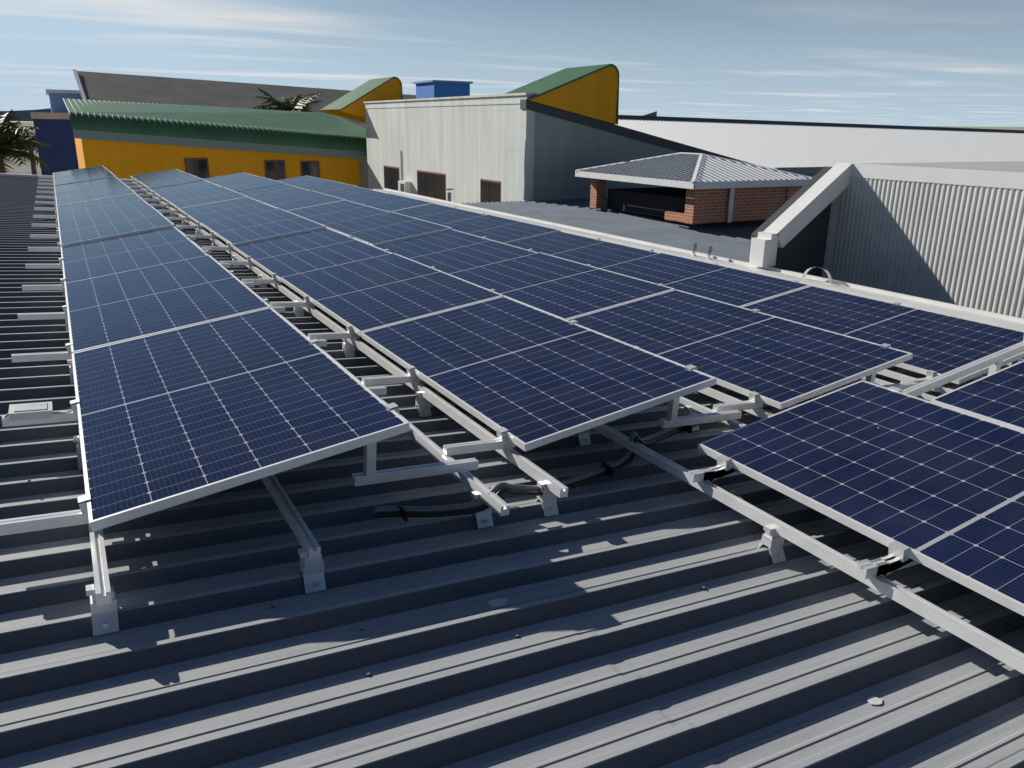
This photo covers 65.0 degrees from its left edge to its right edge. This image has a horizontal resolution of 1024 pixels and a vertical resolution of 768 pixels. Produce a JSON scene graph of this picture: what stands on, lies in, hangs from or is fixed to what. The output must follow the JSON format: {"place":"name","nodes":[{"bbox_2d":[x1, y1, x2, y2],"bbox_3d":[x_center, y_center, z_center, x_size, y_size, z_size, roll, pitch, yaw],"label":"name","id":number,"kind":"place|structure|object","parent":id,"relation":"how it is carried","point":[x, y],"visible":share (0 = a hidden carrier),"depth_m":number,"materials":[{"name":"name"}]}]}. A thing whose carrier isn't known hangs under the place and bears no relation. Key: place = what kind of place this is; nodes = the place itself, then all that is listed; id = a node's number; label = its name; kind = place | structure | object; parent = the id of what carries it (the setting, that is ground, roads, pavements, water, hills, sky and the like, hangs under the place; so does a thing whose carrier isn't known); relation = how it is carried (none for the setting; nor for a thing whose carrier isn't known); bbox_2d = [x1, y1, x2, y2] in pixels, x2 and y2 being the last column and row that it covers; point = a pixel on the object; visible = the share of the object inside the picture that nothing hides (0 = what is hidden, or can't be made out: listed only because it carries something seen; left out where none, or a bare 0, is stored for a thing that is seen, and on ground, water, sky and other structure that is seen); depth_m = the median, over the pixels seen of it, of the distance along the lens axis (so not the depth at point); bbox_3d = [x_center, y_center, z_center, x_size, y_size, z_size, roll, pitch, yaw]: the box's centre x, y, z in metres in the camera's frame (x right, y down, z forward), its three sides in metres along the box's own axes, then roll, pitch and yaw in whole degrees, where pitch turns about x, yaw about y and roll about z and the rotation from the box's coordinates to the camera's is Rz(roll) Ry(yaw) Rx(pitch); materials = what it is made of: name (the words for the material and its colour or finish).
{"place":"outdoors","nodes":[
{"label":"outdoors","id":0,"kind":"place"},
{"bbox_2d":[0,122,41,174],"bbox_3d":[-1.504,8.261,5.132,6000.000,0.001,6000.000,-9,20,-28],"label":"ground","id":1,"kind":"structure","parent":0,"point":[23,169],"depth_m":170.19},
{"bbox_2d":[0,109,50,172],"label":"palm tree","id":2,"kind":"object","parent":1,"relation":"on","point":[10,143],"visible":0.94,"depth_m":42.37,"materials":[{"name":"green plant"}]},
{"bbox_2d":[17,131,37,174],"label":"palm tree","id":3,"kind":"object","parent":1,"relation":"on","point":[33,167],"visible":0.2,"depth_m":71.03,"materials":[{"name":"plant"}]},
{"bbox_2d":[30,89,82,175],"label":"blue building","id":4,"kind":"structure","parent":1,"relation":"on","point":[54,131],"depth_m":59.08,"materials":[{"name":"blue paint"}]},
{"bbox_2d":[75,138,360,186],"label":"yellow building walls","id":5,"kind":"structure","parent":1,"relation":"on","point":[123,160],"depth_m":38.96,"materials":[{"name":"yellow paint"}]},
{"bbox_2d":[65,99,366,158],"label":"green roof","id":6,"kind":"structure","parent":5,"relation":"on","point":[294,120],"depth_m":40.33,"materials":[{"name":"green metal"}]},
{"bbox_2d":[63,98,366,151],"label":"roof ribs","id":7,"kind":"object","parent":6,"relation":"attached to","point":[133,128],"visible":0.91,"depth_m":39.08,"materials":[{"name":"green metal"}]},
{"bbox_2d":[184,158,319,180],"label":"windows","id":8,"kind":"structure","parent":5,"relation":"in","point":[274,169],"depth_m":40.62,"materials":[{"name":"black glass"}]},
{"bbox_2d":[320,77,402,122],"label":"roof monitor","id":9,"kind":"object","parent":5,"relation":"on","point":[350,105],"visible":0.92,"depth_m":40.95,"materials":[{"name":"yellow paint"}]},
{"bbox_2d":[72,69,415,128],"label":"roof","id":10,"kind":"structure","parent":1,"relation":"on","point":[134,88],"depth_m":69.00,"materials":[{"name":"grey metal"}]},
{"bbox_2d":[253,88,324,111],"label":"palm tree","id":11,"kind":"object","parent":1,"relation":"on","point":[285,104],"visible":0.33,"depth_m":54.31,"materials":[{"name":"green plant"}]},
{"bbox_2d":[363,93,537,203],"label":"grey block building","id":12,"kind":"structure","parent":1,"relation":"on","point":[465,144],"depth_m":31.43,"materials":[{"name":"white metal"}]},
{"bbox_2d":[384,151,500,202],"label":"windows","id":13,"kind":"structure","parent":12,"relation":"in","point":[431,184],"depth_m":34.10,"materials":[{"name":"black glass"}]},
{"bbox_2d":[413,80,472,98],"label":"rooftop water tank","id":14,"kind":"object","parent":12,"relation":"on","point":[434,88],"visible":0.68,"depth_m":68.22,"materials":[{"name":"blue metal"}]},
{"bbox_2d":[520,99,802,200],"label":"gable wall","id":15,"kind":"structure","parent":1,"relation":"on","point":[567,144],"depth_m":28.00,"materials":[{"name":"grey metal"}]},
{"bbox_2d":[505,64,618,124],"bbox_3d":[1.493,-10.188,28.257,3.550,1.980,2.860,-9,20,-28],"label":"roof monitor","id":16,"kind":"object","parent":15,"relation":"on","point":[591,91],"visible":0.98,"depth_m":27.48,"materials":[{"name":"yellow paint"}]},
{"bbox_2d":[0,108,656,120],"bbox_3d":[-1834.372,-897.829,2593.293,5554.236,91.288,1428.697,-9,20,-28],"label":"distant hills","id":17,"kind":"structure","parent":0,"point":[23,115],"depth_m":3291.22,"materials":[{"name":"blue"}]},
{"bbox_2d":[0,176,1023,767],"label":"roof sheeting","id":18,"kind":"object","parent":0,"point":[632,644],"visible":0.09,"depth_m":2.65,"materials":[{"name":"grey metal"}]},
{"bbox_2d":[52,167,1023,635],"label":"mounting brackets","id":19,"kind":"object","parent":18,"relation":"on","point":[104,619],"visible":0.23,"depth_m":3.37,"materials":[{"name":"silver metal"}]},
{"bbox_2d":[53,165,106,177],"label":"solar panel","id":20,"kind":"object","parent":19,"relation":"on","point":[79,171],"visible":0.7,"depth_m":19.14,"materials":[{"name":"glass"}]},
{"bbox_2d":[54,170,114,185],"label":"solar panel","id":21,"kind":"object","parent":19,"relation":"on","point":[82,177],"visible":0.82,"depth_m":17.05,"materials":[{"name":"glass"}]},
{"bbox_2d":[54,177,123,193],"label":"solar panel","id":22,"kind":"object","parent":19,"relation":"on","point":[84,185],"visible":0.74,"depth_m":15.29,"materials":[{"name":"glass"}]},
{"bbox_2d":[55,184,135,205],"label":"solar panel","id":23,"kind":"object","parent":19,"relation":"on","point":[79,196],"visible":0.81,"depth_m":13.26,"materials":[{"name":"glass"}]},
{"bbox_2d":[56,194,148,220],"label":"solar panel","id":24,"kind":"object","parent":19,"relation":"on","point":[97,207],"visible":0.7,"depth_m":11.41,"materials":[{"name":"glass"}]},
{"bbox_2d":[58,206,173,246],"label":"solar panel","id":25,"kind":"object","parent":19,"relation":"on","point":[104,226],"visible":0.9,"depth_m":9.34,"materials":[{"name":"glass"}]},
{"bbox_2d":[61,226,207,282],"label":"solar panel","id":26,"kind":"object","parent":19,"relation":"on","point":[99,258],"visible":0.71,"depth_m":7.50,"materials":[{"name":"glass"}]},
{"bbox_2d":[131,169,187,181],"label":"solar panel","id":27,"kind":"object","parent":19,"relation":"on","point":[156,175],"visible":0.83,"depth_m":20.11,"materials":[{"name":"glass"}]},
{"bbox_2d":[64,255,270,352],"bbox_3d":[-2.543,-0.629,5.728,1.134,0.035,2.278,-17,24,-24],"label":"solar panel","id":28,"kind":"object","parent":19,"relation":"on","point":[106,310],"visible":0.81,"depth_m":5.47,"materials":[{"name":"glass"}]},
{"bbox_2d":[139,174,203,188],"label":"solar panel","id":29,"kind":"object","parent":19,"relation":"on","point":[167,181],"visible":0.85,"depth_m":18.07,"materials":[{"name":"glass"}]},
{"bbox_2d":[149,180,220,198],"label":"solar panel","id":30,"kind":"object","parent":19,"relation":"on","point":[177,189],"visible":0.81,"depth_m":16.27,"materials":[{"name":"glass"}]},
{"bbox_2d":[162,187,247,209],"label":"solar panel","id":31,"kind":"object","parent":19,"relation":"on","point":[196,198],"visible":0.88,"depth_m":14.26,"materials":[{"name":"glass"}]},
{"bbox_2d":[179,197,277,225],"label":"solar panel","id":32,"kind":"object","parent":19,"relation":"on","point":[204,213],"visible":0.83,"depth_m":12.40,"materials":[{"name":"glass"}]},
{"bbox_2d":[204,172,258,183],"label":"solar panel","id":33,"kind":"object","parent":19,"relation":"on","point":[229,178],"visible":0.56,"depth_m":21.05,"materials":[{"name":"glass"}]},
{"bbox_2d":[72,308,409,531],"bbox_3d":[-1.437,0.006,3.816,1.134,0.035,2.278,-17,24,-24],"label":"solar panel","id":34,"kind":"object","parent":19,"relation":"on","point":[169,419],"visible":1,"depth_m":3.41,"materials":[{"name":"glass"}]},
{"bbox_2d":[216,177,283,191],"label":"solar panel","id":35,"kind":"object","parent":19,"relation":"on","point":[247,184],"visible":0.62,"depth_m":19.05,"materials":[{"name":"glass"}]},
{"bbox_2d":[201,209,325,246],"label":"solar panel","id":36,"kind":"object","parent":19,"relation":"on","point":[243,229],"visible":0.95,"depth_m":10.36,"materials":[{"name":"glass"}]},
{"bbox_2d":[236,184,309,199],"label":"solar panel","id":37,"kind":"object","parent":19,"relation":"on","point":[270,191],"visible":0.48,"depth_m":17.21,"materials":[{"name":"glass"}]},
{"bbox_2d":[258,190,344,210],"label":"solar panel","id":38,"kind":"object","parent":19,"relation":"on","point":[294,201],"visible":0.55,"depth_m":15.22,"materials":[{"name":"glass"}]},
{"bbox_2d":[276,175,327,185],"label":"solar panel","id":39,"kind":"object","parent":19,"relation":"on","point":[300,180],"visible":0.5,"depth_m":21.96,"materials":[{"name":"glass"}]},
{"bbox_2d":[233,228,390,281],"bbox_3d":[-2.210,-1.431,8.645,1.134,0.035,2.278,-17,24,-24],"label":"solar panel","id":40,"kind":"object","parent":19,"relation":"on","point":[292,254],"visible":0.84,"depth_m":8.50,"materials":[{"name":"glass"}]},
{"bbox_2d":[296,180,356,192],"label":"solar panel","id":41,"kind":"object","parent":19,"relation":"on","point":[325,186],"visible":0.61,"depth_m":19.98,"materials":[{"name":"glass"}]},
{"bbox_2d":[288,200,388,224],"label":"solar panel","id":42,"kind":"object","parent":19,"relation":"on","point":[333,212],"visible":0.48,"depth_m":13.36,"materials":[{"name":"glass"}]},
{"bbox_2d":[323,187,387,200],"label":"solar panel","id":43,"kind":"object","parent":19,"relation":"on","point":[353,193],"visible":0.5,"depth_m":18.14,"materials":[{"name":"glass"}]},
{"bbox_2d":[325,212,451,245],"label":"solar panel","id":44,"kind":"object","parent":19,"relation":"on","point":[380,229],"visible":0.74,"depth_m":11.32,"materials":[{"name":"glass"}]},
{"bbox_2d":[280,253,503,335],"bbox_3d":[-1.103,-0.809,6.730,1.134,0.035,2.278,-17,24,-24],"label":"solar panel","id":45,"kind":"object","parent":19,"relation":"on","point":[368,294],"visible":0.88,"depth_m":6.50,"materials":[{"name":"glass"}]},
{"bbox_2d":[352,194,432,211],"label":"solar panel","id":46,"kind":"object","parent":19,"relation":"on","point":[391,202],"visible":0.57,"depth_m":16.15,"materials":[{"name":"glass"}]},
{"bbox_2d":[392,203,485,223],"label":"solar panel","id":47,"kind":"object","parent":19,"relation":"on","point":[437,213],"visible":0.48,"depth_m":14.29,"materials":[{"name":"glass"}]},
{"bbox_2d":[375,229,537,273],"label":"solar panel","id":48,"kind":"object","parent":19,"relation":"on","point":[450,251],"visible":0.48,"depth_m":9.47,"materials":[{"name":"glass"}]},
{"bbox_2d":[440,214,560,243],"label":"solar panel","id":49,"kind":"object","parent":19,"relation":"on","point":[499,229],"visible":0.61,"depth_m":12.26,"materials":[{"name":"glass"}]},
{"bbox_2d":[0,176,1023,673],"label":"mounting rails","id":50,"kind":"object","parent":19,"relation":"on","point":[870,572],"visible":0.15,"depth_m":3.67,"materials":[{"name":"silver metal"}]},
{"bbox_2d":[0,401,71,422],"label":"junction box","id":51,"kind":"object","parent":50,"relation":"attached to","point":[30,411],"visible":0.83,"depth_m":3.63,"materials":[{"name":"white plastic"}]},
{"bbox_2d":[361,296,715,451],"bbox_3d":[0.003,-0.175,4.818,1.134,0.035,2.278,-17,24,-24],"label":"solar panel","id":52,"kind":"object","parent":19,"relation":"on","point":[528,377],"visible":1,"depth_m":4.49,"materials":[{"name":"glass"}]},
{"bbox_2d":[450,252,674,319],"bbox_3d":[0.370,-0.971,7.673,1.134,0.035,2.278,-17,24,-24],"label":"solar panel","id":53,"kind":"object","parent":19,"relation":"on","point":[565,289],"visible":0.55,"depth_m":7.48,"materials":[{"name":"glass"}]},
{"bbox_2d":[507,231,657,267],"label":"solar panel","id":54,"kind":"object","parent":19,"relation":"on","point":[597,253],"visible":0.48,"depth_m":10.42,"materials":[{"name":"glass"}]},
{"bbox_2d":[601,253,810,306],"bbox_3d":[1.878,-1.113,8.558,1.134,0.035,2.278,-17,24,-24],"label":"solar panel","id":55,"kind":"object","parent":19,"relation":"on","point":[733,286],"visible":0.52,"depth_m":8.43,"materials":[{"name":"glass"}]},
{"bbox_2d":[568,289,912,408],"bbox_3d":[1.477,-0.336,5.761,1.134,0.035,2.278,-17,24,-24],"label":"solar panel","id":56,"kind":"object","parent":19,"relation":"on","point":[777,362],"visible":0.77,"depth_m":5.48,"materials":[{"name":"glass"}]},
{"bbox_2d":[698,380,1023,615],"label":"solar panel","id":57,"kind":"object","parent":19,"relation":"on","point":[938,488],"visible":1,"depth_m":3.38,"materials":[{"name":"glass"}]},
{"bbox_2d":[743,286,1023,383],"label":"solar panel","id":58,"kind":"object","parent":19,"relation":"on","point":[939,343],"visible":0.71,"depth_m":6.49,"materials":[{"name":"glass"}]},
{"bbox_2d":[930,360,1023,430],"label":"solar panel","id":59,"kind":"object","parent":19,"relation":"on","point":[997,397],"visible":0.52,"depth_m":3.93,"materials":[{"name":"glass"}]},
{"bbox_2d":[270,461,881,704],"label":"roof screws and marks","id":60,"kind":"object","parent":18,"relation":"on","point":[503,601],"visible":0.97,"depth_m":2.77},
{"bbox_2d":[373,390,835,517],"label":"cable conduits","id":61,"kind":"object","parent":18,"relation":"on","point":[501,488],"visible":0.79,"depth_m":3.41,"materials":[{"name":"black plastic"}]},
{"bbox_2d":[398,425,852,535],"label":"cables","id":62,"kind":"object","parent":61,"relation":"attached to","point":[608,468],"visible":0.46,"depth_m":3.48,"materials":[{"name":"black rubber"}]},
{"bbox_2d":[0,0,1023,126],"bbox_3d":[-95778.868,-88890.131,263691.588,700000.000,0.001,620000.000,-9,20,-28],"label":"cloud","id":63,"kind":"structure","parent":0,"point":[938,79],"depth_m":33835.20,"materials":[{"name":"white"}]},
{"bbox_2d":[10,0,1023,129],"label":"sky","id":64,"kind":"structure","parent":0,"point":[590,20],"materials":[{"name":"blue"}]},
{"bbox_2d":[359,155,822,188],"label":"building walls","id":65,"kind":"structure","parent":0,"point":[810,171],"depth_m":34.14,"materials":[{"name":"grey metal"}]},
{"bbox_2d":[615,118,1023,168],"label":"roof sheeting","id":66,"kind":"object","parent":65,"relation":"on","point":[768,145],"visible":0.6,"depth_m":43.44,"materials":[{"name":"white metal"}]},
{"bbox_2d":[618,115,1023,132],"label":"roof ridge cap","id":67,"kind":"object","parent":66,"relation":"attached to","point":[780,122],"visible":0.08,"depth_m":50.27,"materials":[{"name":"grey metal"}]},
{"bbox_2d":[748,166,831,276],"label":"raking infill wall","id":68,"kind":"structure","parent":0,"point":[803,250],"depth_m":12.34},
{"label":"lower building walls","id":69,"kind":"object","parent":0,"visible":0},
{"bbox_2d":[461,198,765,261],"bbox_3d":[14.134,-2.527,17.956,24.000,0.960,30.987,-9,20,-28],"label":"roof sheeting","id":70,"kind":"object","parent":69,"relation":"on","point":[730,240],"visible":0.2,"depth_m":22.67,"materials":[{"name":"grey metal"}]},
{"bbox_2d":[446,140,526,200],"bbox_3d":[4.830,-6.197,24.549,13.167,2.202,3.971,3,18,8],"label":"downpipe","id":71,"kind":"object","parent":70,"relation":"on","point":[449,193],"visible":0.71,"depth_m":26.75,"materials":[{"name":"white metal"}]},
{"bbox_2d":[607,187,734,222],"bbox_3d":[5.441,-5.604,24.123,3.000,0.950,4.560,-9,20,-28],"label":"pavilion post and plant","id":72,"kind":"object","parent":70,"relation":"on","point":[658,201],"visible":0.5,"depth_m":23.86,"materials":[{"name":"metal"}]},
{"bbox_2d":[590,178,796,223],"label":"pavilion brick piers","id":73,"kind":"structure","parent":70,"relation":"on","point":[711,205],"depth_m":22.30,"materials":[{"name":"brown brick"}]},
{"bbox_2d":[575,152,812,188],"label":"pavilion roof","id":74,"kind":"structure","parent":73,"relation":"on","point":[688,170],"depth_m":22.59,"materials":[{"name":"grey"}]},
{"bbox_2d":[822,161,1023,277],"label":"flashing","id":75,"kind":"object","parent":69,"relation":"on","point":[1005,174],"visible":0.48,"depth_m":11.22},
{"bbox_2d":[749,162,852,266],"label":"white raking beam","id":76,"kind":"structure","parent":75,"relation":"attached to","point":[795,218],"depth_m":11.80,"materials":[{"name":"white paint"}]},
{"bbox_2d":[827,177,1023,317],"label":"corrugated wall","id":77,"kind":"structure","parent":75,"relation":"attached to","point":[961,245],"depth_m":11.01,"materials":[{"name":"grey metal"}]},
{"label":"building walls","id":78,"kind":"object","parent":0,"visible":0},
{"bbox_2d":[0,173,1023,330],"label":"roof edge capping","id":79,"kind":"object","parent":78,"relation":"on","point":[996,319],"visible":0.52,"depth_m":11.42,"materials":[{"name":"white metal"}]},
{"bbox_2d":[691,243,831,282],"bbox_3d":[3.547,-1.781,11.698,0.090,0.200,2.680,-5,18,-29],"label":"roof anchor and posts","id":80,"kind":"object","parent":79,"relation":"on","point":[804,273],"visible":1,"depth_m":10.98,"materials":[{"name":"silver metal"}]}
]}

